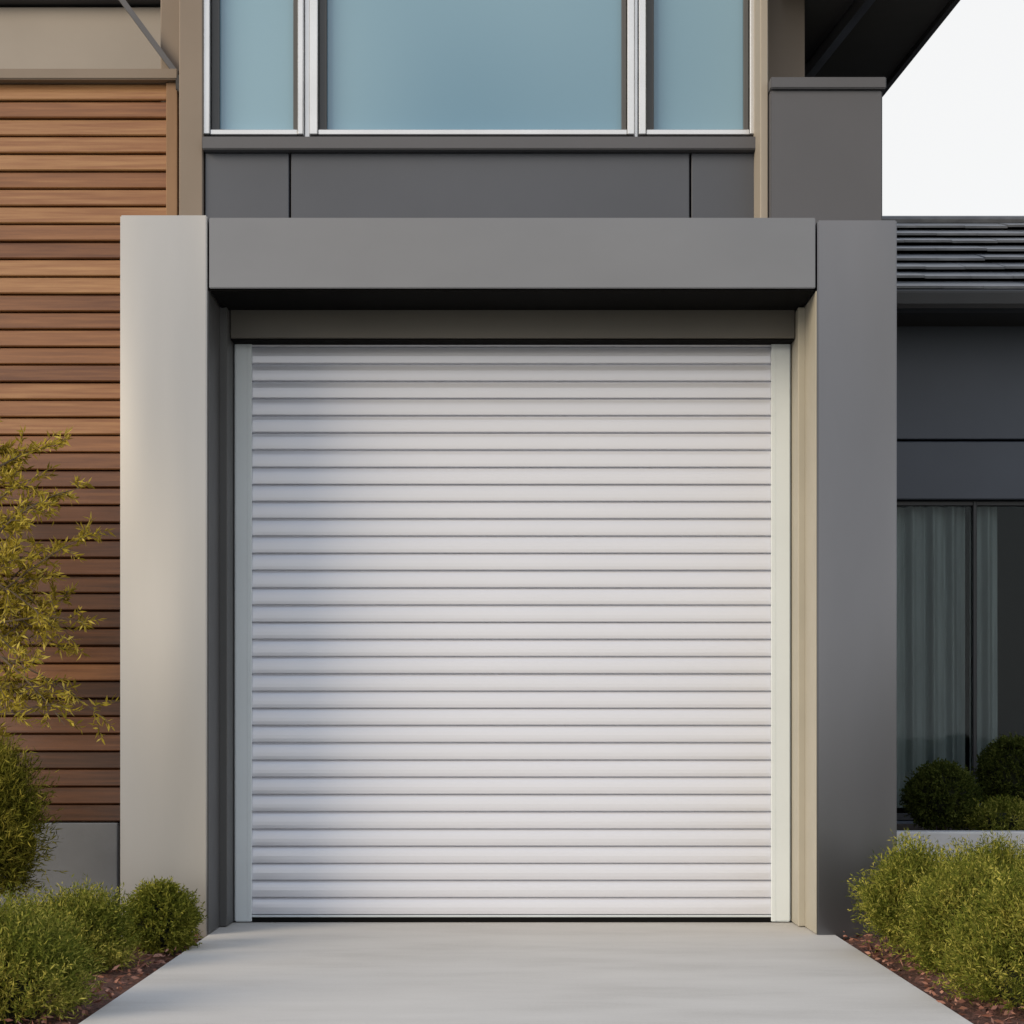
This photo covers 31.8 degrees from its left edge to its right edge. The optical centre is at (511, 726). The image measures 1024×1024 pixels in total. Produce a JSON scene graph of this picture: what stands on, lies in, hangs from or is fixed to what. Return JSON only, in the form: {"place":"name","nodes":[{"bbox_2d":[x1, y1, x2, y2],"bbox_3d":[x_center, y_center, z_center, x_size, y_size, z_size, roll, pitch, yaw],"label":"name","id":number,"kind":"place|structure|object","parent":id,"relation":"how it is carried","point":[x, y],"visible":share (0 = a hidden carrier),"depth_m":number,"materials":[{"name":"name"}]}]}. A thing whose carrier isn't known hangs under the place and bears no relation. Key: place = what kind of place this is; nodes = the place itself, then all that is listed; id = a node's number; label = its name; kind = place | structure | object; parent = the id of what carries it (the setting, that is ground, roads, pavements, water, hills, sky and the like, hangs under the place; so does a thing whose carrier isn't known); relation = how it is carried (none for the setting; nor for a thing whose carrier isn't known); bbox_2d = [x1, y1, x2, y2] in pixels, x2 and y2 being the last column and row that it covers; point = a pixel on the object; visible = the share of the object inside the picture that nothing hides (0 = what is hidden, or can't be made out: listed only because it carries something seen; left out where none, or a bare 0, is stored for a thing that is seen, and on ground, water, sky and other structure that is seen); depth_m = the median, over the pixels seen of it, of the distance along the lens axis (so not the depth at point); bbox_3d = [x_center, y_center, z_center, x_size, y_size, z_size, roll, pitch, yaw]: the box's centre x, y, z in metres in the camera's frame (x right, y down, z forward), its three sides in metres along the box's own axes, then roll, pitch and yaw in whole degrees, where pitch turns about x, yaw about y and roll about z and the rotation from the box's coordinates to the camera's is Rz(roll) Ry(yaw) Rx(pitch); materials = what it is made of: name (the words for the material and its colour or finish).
{"place":"outdoors","nodes":[
{"label":"outdoors","id":0,"kind":"place"},
{"bbox_2d":[79,921,972,1023],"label":"driveway","id":1,"kind":"structure","parent":0,"point":[235,972],"depth_m":7.44,"materials":[{"name":"concrete"}]},
{"bbox_2d":[882,0,1023,215],"label":"sky","id":2,"kind":"structure","parent":0,"point":[953,119],"materials":[{"name":"white"}]},
{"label":"ground","id":3,"kind":"structure","parent":0,"visible":0},
{"bbox_2d":[4,934,201,1023],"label":"mulch bed","id":4,"kind":"object","parent":3,"relation":"on","point":[104,1001],"visible":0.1,"depth_m":7.35,"materials":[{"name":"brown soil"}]},
{"bbox_2d":[0,728,67,903],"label":"shrub","id":5,"kind":"object","parent":4,"relation":"on","point":[20,810],"visible":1,"depth_m":9.02,"materials":[{"name":"green plant"}]},
{"bbox_2d":[0,882,110,1023],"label":"shrub","id":6,"kind":"object","parent":4,"relation":"on","point":[38,966],"visible":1,"depth_m":6.43,"materials":[{"name":"green plant"}]},
{"bbox_2d":[0,417,119,749],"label":"tree","id":7,"kind":"object","parent":4,"relation":"on","point":[19,520],"visible":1,"depth_m":9.14,"materials":[{"name":"green plant"}]},
{"bbox_2d":[8,873,150,973],"bbox_3d":[-1.883,0.854,7.794,0.645,0.436,0.652,0,0,40],"label":"shrub","id":8,"kind":"object","parent":4,"relation":"on","point":[101,918],"visible":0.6,"depth_m":7.72,"materials":[{"name":"green plant"}]},
{"bbox_2d":[119,875,206,954],"bbox_3d":[-1.657,0.881,8.457,0.446,0.382,0.436,0,0,0],"label":"shrub","id":9,"kind":"object","parent":4,"relation":"on","point":[169,917],"visible":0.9,"depth_m":8.36,"materials":[{"name":"green plant"}]},
{"bbox_2d":[0,0,959,938],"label":"modern house","id":10,"kind":"structure","parent":3,"relation":"on","point":[480,420],"depth_m":9.58,"materials":[{"name":"grey paint"}]},
{"bbox_2d":[202,0,754,158],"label":"window","id":11,"kind":"structure","parent":10,"relation":"in","point":[281,76],"depth_m":9.59,"materials":[{"name":"glass"}]},
{"bbox_2d":[235,344,789,921],"bbox_3d":[0.003,-0.633,9.595,2.954,3.339,0.069,0,0,0],"label":"garage door","id":12,"kind":"structure","parent":10,"relation":"in","point":[512,622],"depth_m":9.59,"materials":[{"name":"white metal"}]},
{"bbox_2d":[842,931,1023,1023],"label":"mulch bed","id":13,"kind":"object","parent":3,"relation":"on","point":[969,1013],"visible":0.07,"depth_m":7.20,"materials":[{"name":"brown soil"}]},
{"bbox_2d":[840,828,977,958],"bbox_3d":[1.844,0.762,8.187,0.711,0.618,0.706,0,0,0],"label":"shrub","id":14,"kind":"object","parent":13,"relation":"on","point":[896,873],"visible":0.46,"depth_m":8.10,"materials":[{"name":"green plant"}]},
{"bbox_2d":[889,845,1022,977],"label":"shrub","id":15,"kind":"object","parent":13,"relation":"on","point":[939,897],"visible":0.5,"depth_m":7.61,"materials":[{"name":"green plant"}]},
{"bbox_2d":[912,850,1023,1012],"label":"shrub","id":16,"kind":"object","parent":13,"relation":"on","point":[994,934],"visible":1,"depth_m":6.77,"materials":[{"name":"green plant"}]},
{"bbox_2d":[932,830,1023,894],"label":"shrub","id":17,"kind":"object","parent":13,"relation":"on","point":[1006,854],"visible":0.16,"depth_m":8.59,"materials":[{"name":"green plant"}]},
{"bbox_2d":[882,216,1023,823],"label":"house","id":18,"kind":"structure","parent":3,"relation":"on","point":[960,361],"depth_m":11.80,"materials":[{"name":"slate"},{"name":"painted plaster"},{"name":"clear glass"}]},
{"bbox_2d":[897,507,964,807],"bbox_3d":[2.759,-0.464,11.999,0.539,2.008,0.097,0,0,0],"label":"curtain","id":19,"kind":"object","parent":18,"relation":"hanging from","point":[930,634],"visible":0.74,"depth_m":12.01,"materials":[{"name":"fabric"}]},
{"bbox_2d":[897,501,1023,819],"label":"window","id":20,"kind":"structure","parent":18,"relation":"in","point":[973,505],"depth_m":11.86,"materials":[{"name":"metal"}]},
{"bbox_2d":[977,507,997,804],"bbox_3d":[3.144,-0.464,11.991,0.180,2.008,0.082,0,0,11],"label":"curtain","id":21,"kind":"object","parent":18,"relation":"hanging from","point":[987,698],"visible":0.68,"depth_m":12.00,"materials":[{"name":"fabric"}]},
{"bbox_2d":[897,824,1023,857],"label":"planter","id":22,"kind":"object","parent":3,"relation":"on","point":[941,837],"depth_m":10.20,"materials":[{"name":"concrete"}]},
{"bbox_2d":[899,757,983,829],"bbox_3d":[2.559,0.421,10.702,0.507,0.491,0.494,0,0,0],"label":"topiary ball","id":23,"kind":"object","parent":22,"relation":"in","point":[941,794],"visible":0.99,"depth_m":10.58,"materials":[{"name":"green plant"}]},
{"bbox_2d":[956,794,1023,830],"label":"shrub","id":24,"kind":"object","parent":22,"relation":"on","point":[1009,815],"visible":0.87,"depth_m":10.45,"materials":[{"name":"green plant"}]},
{"bbox_2d":[971,731,1023,813],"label":"topiary ball","id":25,"kind":"object","parent":22,"relation":"in","point":[999,771],"visible":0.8,"depth_m":11.09,"materials":[{"name":"green plant"}]}
]}

